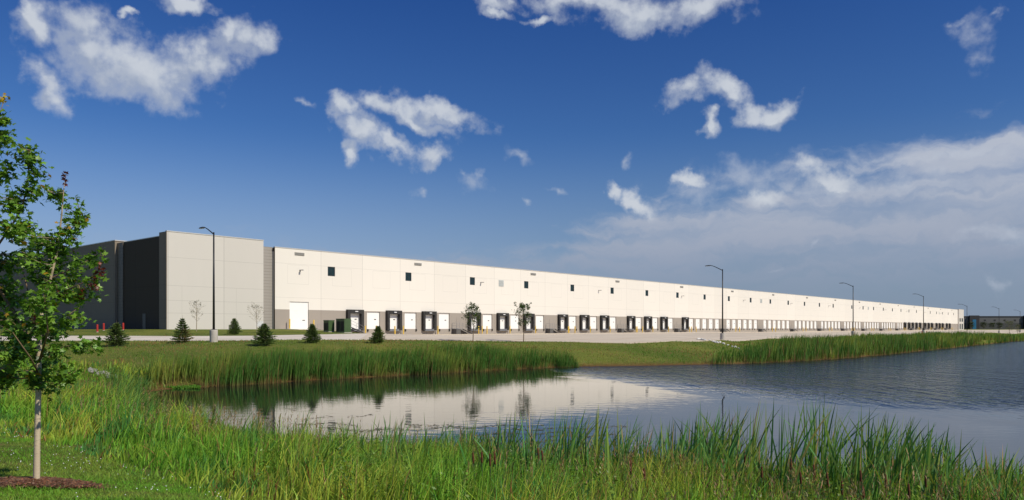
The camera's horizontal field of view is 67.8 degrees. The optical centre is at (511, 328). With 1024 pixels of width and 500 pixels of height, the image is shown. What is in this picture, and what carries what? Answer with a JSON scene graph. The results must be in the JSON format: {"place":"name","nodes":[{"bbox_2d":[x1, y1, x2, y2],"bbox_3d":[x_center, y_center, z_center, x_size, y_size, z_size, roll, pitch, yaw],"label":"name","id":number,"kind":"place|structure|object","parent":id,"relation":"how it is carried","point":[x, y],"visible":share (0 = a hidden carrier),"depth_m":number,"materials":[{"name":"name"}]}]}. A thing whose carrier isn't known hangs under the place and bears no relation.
{"place":"outdoors","nodes":[
{"label":"outdoors","id":0,"kind":"place"},
{"bbox_2d":[0,428,241,499],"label":"lawn grass","id":1,"kind":"structure","parent":0,"point":[11,493],"depth_m":10.21,"materials":[{"name":"green plant"}]},
{"bbox_2d":[0,333,366,340],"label":"road","id":2,"kind":"structure","parent":0,"point":[358,336],"depth_m":78.78,"materials":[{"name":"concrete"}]},
{"bbox_2d":[0,329,1023,499],"bbox_3d":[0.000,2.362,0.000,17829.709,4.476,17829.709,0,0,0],"label":"ground","id":3,"kind":"structure","parent":0,"point":[580,353],"depth_m":66.41,"materials":[{"name":"green plant"}]},
{"bbox_2d":[0,481,103,489],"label":"mulch ring","id":4,"kind":"object","parent":3,"relation":"on","point":[44,486],"visible":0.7,"depth_m":9.27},
{"bbox_2d":[0,476,111,488],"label":"mulch chips","id":5,"kind":"object","parent":3,"relation":"on","point":[53,481],"visible":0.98,"depth_m":9.42,"materials":[{"name":"brown plant"}]},
{"bbox_2d":[0,93,108,478],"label":"foreground tree","id":6,"kind":"object","parent":5,"relation":"on","point":[20,337],"visible":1,"depth_m":9.70,"materials":[{"name":"green plant"}]},
{"bbox_2d":[102,322,129,345],"bbox_3d":[-32.181,0.454,61.953,2.301,2.209,2.233,0,0,0],"label":"spruce tree","id":7,"kind":"object","parent":3,"relation":"on","point":[117,333],"visible":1,"depth_m":61.76,"materials":[{"name":"green plant"}]},
{"bbox_2d":[1,428,243,497],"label":"clover flowers","id":8,"kind":"object","parent":3,"relation":"on","point":[89,463],"visible":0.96,"depth_m":11.39,"materials":[{"name":"plant"}]},
{"bbox_2d":[170,316,194,342],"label":"spruce tree","id":9,"kind":"object","parent":3,"relation":"on","point":[182,335],"visible":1,"depth_m":66.81,"materials":[{"name":"green plant"}]},
{"bbox_2d":[190,300,203,330],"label":"young tree","id":10,"kind":"object","parent":3,"relation":"on","point":[196,301],"visible":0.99,"depth_m":97.47,"materials":[{"name":"brown plant"}]},
{"bbox_2d":[199,227,217,341],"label":"street lamp","id":11,"kind":"object","parent":3,"relation":"on","point":[213,334],"visible":0.91,"depth_m":66.73,"materials":[{"name":"metal"}]},
{"bbox_2d":[100,363,320,439],"bbox_3d":[-16.057,2.646,32.725,6.117,2.068,29.974,0,0,-35],"label":"pond edge sedge","id":12,"kind":"object","parent":3,"relation":"on","point":[112,378],"visible":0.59,"depth_m":29.86,"materials":[{"name":"green plant"}]},
{"bbox_2d":[226,318,242,334],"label":"spruce tree","id":13,"kind":"object","parent":3,"relation":"on","point":[234,328],"visible":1,"depth_m":88.78,"materials":[{"name":"green plant"}]},
{"bbox_2d":[248,304,264,331],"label":"young tree","id":14,"kind":"object","parent":3,"relation":"on","point":[256,312],"visible":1,"depth_m":97.00,"materials":[{"name":"brown plant"}]},
{"bbox_2d":[256,321,262,326],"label":"sign board","id":15,"kind":"object","parent":3,"relation":"on","point":[259,323],"visible":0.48,"depth_m":97.93,"materials":[{"name":"metal"}]},
{"bbox_2d":[251,323,277,345],"bbox_3d":[-20.235,0.548,62.000,2.116,1.918,2.210,0,0,0],"label":"spruce tree","id":16,"kind":"object","parent":3,"relation":"on","point":[262,334],"visible":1,"depth_m":61.75,"materials":[{"name":"green plant"}]},
{"bbox_2d":[302,322,321,342],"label":"spruce tree","id":17,"kind":"object","parent":3,"relation":"on","point":[311,336],"visible":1,"depth_m":66.79,"materials":[{"name":"green plant"}]},
{"bbox_2d":[323,320,334,331],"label":"utility cabinet","id":18,"kind":"object","parent":3,"relation":"on","point":[328,325],"visible":0.99,"depth_m":106.56,"materials":[{"name":"metal"}]},
{"bbox_2d":[336,319,351,332],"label":"utility cabinet","id":19,"kind":"object","parent":3,"relation":"on","point":[343,325],"visible":0.96,"depth_m":105.73,"materials":[{"name":"metal"}]},
{"bbox_2d":[148,339,579,386],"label":"reeds","id":20,"kind":"object","parent":3,"relation":"on","point":[237,369],"visible":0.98,"depth_m":53.56,"materials":[{"name":"green plant"}]},
{"bbox_2d":[368,326,385,342],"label":"spruce tree","id":21,"kind":"object","parent":3,"relation":"on","point":[379,334],"visible":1,"depth_m":68.77,"materials":[{"name":"green plant"}]},
{"bbox_2d":[461,301,480,339],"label":"young tree","id":22,"kind":"object","parent":3,"relation":"on","point":[473,306],"visible":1,"depth_m":80.93,"materials":[{"name":"green plant"}]},
{"bbox_2d":[0,230,963,333],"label":"warehouse","id":23,"kind":"structure","parent":3,"relation":"on","point":[163,280],"depth_m":134.40,"materials":[{"name":"white concrete"}]},
{"bbox_2d":[142,314,145,328],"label":"side door","id":24,"kind":"structure","parent":23,"relation":"in","point":[143,315],"depth_m":107.56,"materials":[{"name":"grey metal"}]},
{"bbox_2d":[328,267,334,275],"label":"window","id":25,"kind":"structure","parent":23,"relation":"in","point":[331,270],"depth_m":122.97,"materials":[{"name":"blue glass"}]},
{"bbox_2d":[351,313,358,328],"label":"dock door","id":26,"kind":"structure","parent":23,"relation":"in","point":[354,317],"depth_m":126.69,"materials":[{"name":"white metal"}]},
{"bbox_2d":[351,320,363,332],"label":"dock stairs","id":27,"kind":"structure","parent":23,"relation":"attached to","point":[357,329],"depth_m":125.56,"materials":[{"name":"metal"}]},
{"bbox_2d":[367,312,378,328],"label":"dock door","id":28,"kind":"structure","parent":23,"relation":"in","point":[372,317],"depth_m":129.54,"materials":[{"name":"white metal"}]},
{"bbox_2d":[390,314,396,328],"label":"dock door","id":29,"kind":"structure","parent":23,"relation":"in","point":[393,317],"depth_m":133.06,"materials":[{"name":"white metal"}]},
{"bbox_2d":[405,272,410,280],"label":"window","id":30,"kind":"structure","parent":23,"relation":"in","point":[407,275],"depth_m":135.42,"materials":[{"name":"blue glass"}]},
{"bbox_2d":[405,313,415,328],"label":"dock door","id":31,"kind":"structure","parent":23,"relation":"in","point":[410,318],"depth_m":136.09,"materials":[{"name":"white metal"}]},
{"bbox_2d":[426,315,431,328],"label":"dock door","id":32,"kind":"structure","parent":23,"relation":"in","point":[428,317],"depth_m":139.55,"materials":[{"name":"white metal"}]},
{"bbox_2d":[439,313,448,328],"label":"dock door","id":33,"kind":"structure","parent":23,"relation":"in","point":[443,317],"depth_m":142.48,"materials":[{"name":"white metal"}]},
{"bbox_2d":[457,318,460,328],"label":"man door","id":34,"kind":"structure","parent":23,"relation":"in","point":[458,319],"depth_m":145.11,"materials":[{"name":"metal"}]},
{"bbox_2d":[470,277,474,284],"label":"window","id":35,"kind":"structure","parent":23,"relation":"in","point":[472,279],"depth_m":148.23,"materials":[{"name":"blue glass"}]},
{"bbox_2d":[483,314,491,328],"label":"dock door","id":36,"kind":"structure","parent":23,"relation":"in","point":[487,318],"depth_m":151.70,"materials":[{"name":"white metal"}]},
{"bbox_2d":[500,316,504,328],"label":"dock door","id":37,"kind":"structure","parent":23,"relation":"in","point":[502,318],"depth_m":155.19,"materials":[{"name":"white metal"}]},
{"bbox_2d":[510,315,517,328],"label":"dock door","id":38,"kind":"structure","parent":23,"relation":"in","point":[513,321],"depth_m":158.06,"materials":[{"name":"white metal"}]},
{"bbox_2d":[527,317,530,328],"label":"dock door","id":39,"kind":"structure","parent":23,"relation":"in","point":[529,325],"depth_m":161.84,"materials":[{"name":"white metal"}]},
{"bbox_2d":[536,315,542,328],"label":"dock door","id":40,"kind":"structure","parent":23,"relation":"in","point":[539,318],"depth_m":164.43,"materials":[{"name":"white metal"}]},
{"bbox_2d":[549,319,551,328],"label":"man door","id":41,"kind":"structure","parent":23,"relation":"in","point":[550,320],"depth_m":167.02,"materials":[{"name":"beige metal"}]},
{"bbox_2d":[561,317,563,328],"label":"dock door","id":42,"kind":"structure","parent":23,"relation":"in","point":[562,318],"depth_m":170.77,"materials":[{"name":"white metal"}]},
{"bbox_2d":[569,316,575,328],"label":"dock door","id":43,"kind":"structure","parent":23,"relation":"in","point":[572,319],"depth_m":173.68,"materials":[{"name":"white metal"}]},
{"bbox_2d":[583,318,585,328],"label":"dock door","id":44,"kind":"structure","parent":23,"relation":"in","point":[584,319],"depth_m":177.32,"materials":[{"name":"white metal"}]},
{"bbox_2d":[590,316,595,328],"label":"dock door","id":45,"kind":"structure","parent":23,"relation":"in","point":[592,318],"depth_m":180.15,"materials":[{"name":"white metal"}]},
{"bbox_2d":[603,318,605,328],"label":"dock door","id":46,"kind":"structure","parent":23,"relation":"in","point":[604,319],"depth_m":183.71,"materials":[{"name":"white metal"}]},
{"bbox_2d":[610,317,614,328],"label":"dock door","id":47,"kind":"structure","parent":23,"relation":"in","point":[612,319],"depth_m":186.42,"materials":[{"name":"white metal"}]},
{"bbox_2d":[636,317,640,328],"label":"dock door","id":48,"kind":"structure","parent":23,"relation":"in","point":[638,319],"depth_m":195.70,"materials":[{"name":"white metal"}]},
{"bbox_2d":[653,318,656,328],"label":"dock door","id":49,"kind":"structure","parent":23,"relation":"in","point":[654,319],"depth_m":202.11,"materials":[{"name":"white metal"}]},
{"bbox_2d":[668,318,672,328],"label":"dock door","id":50,"kind":"structure","parent":23,"relation":"in","point":[670,320],"depth_m":208.52,"materials":[{"name":"white metal"}]},
{"bbox_2d":[689,318,692,328],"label":"dock door","id":51,"kind":"structure","parent":23,"relation":"in","point":[690,319],"depth_m":217.68,"materials":[{"name":"white metal"}]},
{"bbox_2d":[696,319,699,328],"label":"dock door","id":52,"kind":"structure","parent":23,"relation":"in","point":[697,320],"depth_m":221.21,"materials":[{"name":"white metal"}]},
{"bbox_2d":[703,319,705,328],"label":"dock door","id":53,"kind":"structure","parent":23,"relation":"in","point":[704,320],"depth_m":224.15,"materials":[{"name":"white metal"}]},
{"bbox_2d":[709,319,712,328],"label":"dock door","id":54,"kind":"structure","parent":23,"relation":"in","point":[710,320],"depth_m":227.37,"materials":[{"name":"white metal"}]},
{"bbox_2d":[715,319,718,328],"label":"dock door","id":55,"kind":"structure","parent":23,"relation":"in","point":[716,320],"depth_m":230.48,"materials":[{"name":"white metal"}]},
{"bbox_2d":[727,319,729,328],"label":"dock door","id":56,"kind":"structure","parent":23,"relation":"in","point":[728,320],"depth_m":236.63,"materials":[{"name":"white metal"}]},
{"bbox_2d":[732,319,735,328],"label":"dock door","id":57,"kind":"structure","parent":23,"relation":"in","point":[733,320],"depth_m":239.42,"materials":[{"name":"white metal"}]},
{"bbox_2d":[481,446,482,491],"bbox_3d":[-0.430,2.202,11.000,0.044,1.001,0.033,0,0,0],"label":"cattail","id":58,"kind":"object","parent":3,"relation":"on","point":[482,462],"visible":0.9,"depth_m":10.99},
{"bbox_2d":[489,447,491,491],"bbox_3d":[-0.299,2.185,10.800,0.059,1.010,0.033,0,0,0],"label":"cattail","id":59,"kind":"object","parent":3,"relation":"on","point":[490,465],"visible":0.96,"depth_m":10.79},
{"bbox_2d":[493,445,497,478],"bbox_3d":[-0.222,2.265,11.500,0.122,1.007,0.033,0,0,0],"label":"cattail","id":60,"kind":"object","parent":3,"relation":"on","point":[494,455],"visible":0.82,"depth_m":11.49},
{"bbox_2d":[0,356,1023,499],"bbox_3d":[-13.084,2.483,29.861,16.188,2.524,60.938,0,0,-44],"label":"tall grass","id":61,"kind":"structure","parent":3,"relation":"on","point":[71,425],"depth_m":12.26,"materials":[{"name":"green plant"}]},
{"bbox_2d":[0,377,1023,499],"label":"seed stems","id":62,"kind":"object","parent":3,"relation":"on","point":[506,454],"visible":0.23,"depth_m":12.16,"materials":[{"name":"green plant"}]},
{"bbox_2d":[514,302,531,341],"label":"young tree","id":63,"kind":"object","parent":3,"relation":"on","point":[523,307],"visible":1,"depth_m":82.95,"materials":[{"name":"green plant"}]},
{"bbox_2d":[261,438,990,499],"bbox_3d":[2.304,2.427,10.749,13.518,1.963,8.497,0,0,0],"label":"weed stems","id":64,"kind":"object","parent":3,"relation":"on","point":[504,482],"visible":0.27,"depth_m":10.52,"materials":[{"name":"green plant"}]},
{"bbox_2d":[248,395,1023,499],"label":"cattail","id":65,"kind":"object","parent":3,"relation":"on","point":[905,454],"depth_m":13.29},
{"bbox_2d":[643,461,647,498],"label":"cattail","id":66,"kind":"object","parent":3,"relation":"on","point":[644,474],"visible":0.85,"depth_m":9.99},
{"bbox_2d":[359,330,1023,343],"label":"loading apron","id":67,"kind":"object","parent":3,"relation":"on","point":[640,337],"visible":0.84,"depth_m":109.01,"materials":[{"name":"concrete"}]},
{"bbox_2d":[452,323,471,333],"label":"dock stairs","id":68,"kind":"structure","parent":67,"relation":"on","point":[456,331],"depth_m":143.62,"materials":[{"name":"metal"}]},
{"bbox_2d":[546,324,561,332],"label":"dock stairs","id":69,"kind":"structure","parent":67,"relation":"on","point":[550,330],"depth_m":165.64,"materials":[{"name":"metal"}]},
{"bbox_2d":[618,324,629,332],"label":"dock stairs","id":70,"kind":"structure","parent":67,"relation":"on","point":[621,330],"depth_m":187.58,"materials":[{"name":"metal"}]},
{"bbox_2d":[674,325,685,331],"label":"dock stairs","id":71,"kind":"structure","parent":67,"relation":"on","point":[677,329],"depth_m":209.54,"materials":[{"name":"metal"}]},
{"bbox_2d":[706,265,724,339],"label":"street lamp","id":72,"kind":"object","parent":67,"relation":"on","point":[722,335],"visible":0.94,"depth_m":101.42,"materials":[{"name":"black metal"}]},
{"bbox_2d":[760,466,762,494],"bbox_3d":[3.540,2.383,10.801,0.037,1.009,0.034,0,0,38],"label":"cattail","id":73,"kind":"object","parent":3,"relation":"on","point":[761,473],"visible":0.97,"depth_m":10.79},
{"bbox_2d":[799,471,802,498],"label":"cattail","id":74,"kind":"object","parent":3,"relation":"on","point":[800,476],"visible":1,"depth_m":10.39},
{"bbox_2d":[813,458,816,495],"bbox_3d":[4.353,2.382,10.900,0.095,1.094,0.033,0,0,0],"label":"cattail","id":75,"kind":"object","parent":3,"relation":"on","point":[814,473],"visible":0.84,"depth_m":10.89},
{"bbox_2d":[826,465,829,499],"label":"cattail","id":76,"kind":"object","parent":3,"relation":"on","point":[827,480],"visible":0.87,"depth_m":10.29},
{"bbox_2d":[845,283,854,335],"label":"street lamp","id":77,"kind":"object","parent":3,"relation":"on","point":[852,332],"visible":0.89,"depth_m":142.92,"materials":[{"name":"black metal"}]},
{"bbox_2d":[859,467,861,499],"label":"cattail","id":78,"kind":"object","parent":3,"relation":"on","point":[860,476],"visible":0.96,"depth_m":10.59},
{"bbox_2d":[884,467,886,494],"bbox_3d":[5.055,2.376,10.299,0.036,1.004,0.034,0,0,40],"label":"cattail","id":79,"kind":"object","parent":3,"relation":"on","point":[885,475],"visible":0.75,"depth_m":10.29},
{"bbox_2d":[907,480,909,499],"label":"cattail","id":80,"kind":"object","parent":3,"relation":"on","point":[908,487],"visible":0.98,"depth_m":9.89},
{"bbox_2d":[918,294,924,332],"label":"street lamp","id":81,"kind":"object","parent":3,"relation":"on","point":[923,330],"visible":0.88,"depth_m":190.93,"materials":[{"name":"grey metal"}]},
{"bbox_2d":[924,471,926,499],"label":"cattail","id":82,"kind":"object","parent":3,"relation":"on","point":[925,479],"visible":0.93,"depth_m":10.79},
{"bbox_2d":[964,315,1023,328],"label":"building","id":83,"kind":"structure","parent":3,"relation":"on","point":[977,320],"depth_m":640.00,"materials":[{"name":"stone"}]},
{"bbox_2d":[1003,320,1014,332],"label":"young tree","id":84,"kind":"object","parent":3,"relation":"on","point":[1008,325],"visible":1,"depth_m":275.96,"materials":[{"name":"green plant"}]},
{"bbox_2d":[0,0,1023,315],"label":"sky","id":85,"kind":"structure","parent":0,"point":[797,147],"materials":[{"name":"blue"}]},
{"bbox_2d":[144,341,1023,476],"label":"pond water","id":86,"kind":"structure","parent":0,"point":[974,393],"depth_m":37.32,"materials":[{"name":"blue liquid"}]},
{"bbox_2d":[158,384,200,388],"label":"pond plants","id":87,"kind":"object","parent":86,"relation":"in","point":[194,386],"visible":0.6,"depth_m":43.98,"materials":[{"name":"green plant"}]},
{"bbox_2d":[287,409,625,441],"bbox_3d":[-3.654,3.492,27.662,15.108,0.004,5.197,0,0,22],"label":"floating weed","id":88,"kind":"object","parent":86,"relation":"on","point":[453,427],"visible":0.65,"depth_m":26.74,"materials":[{"name":"green plant"}]},
{"bbox_2d":[709,329,1023,364],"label":"shore reeds","id":89,"kind":"object","parent":86,"relation":"in","point":[879,344],"visible":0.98,"depth_m":98.48,"materials":[{"name":"green plant"}]}
]}

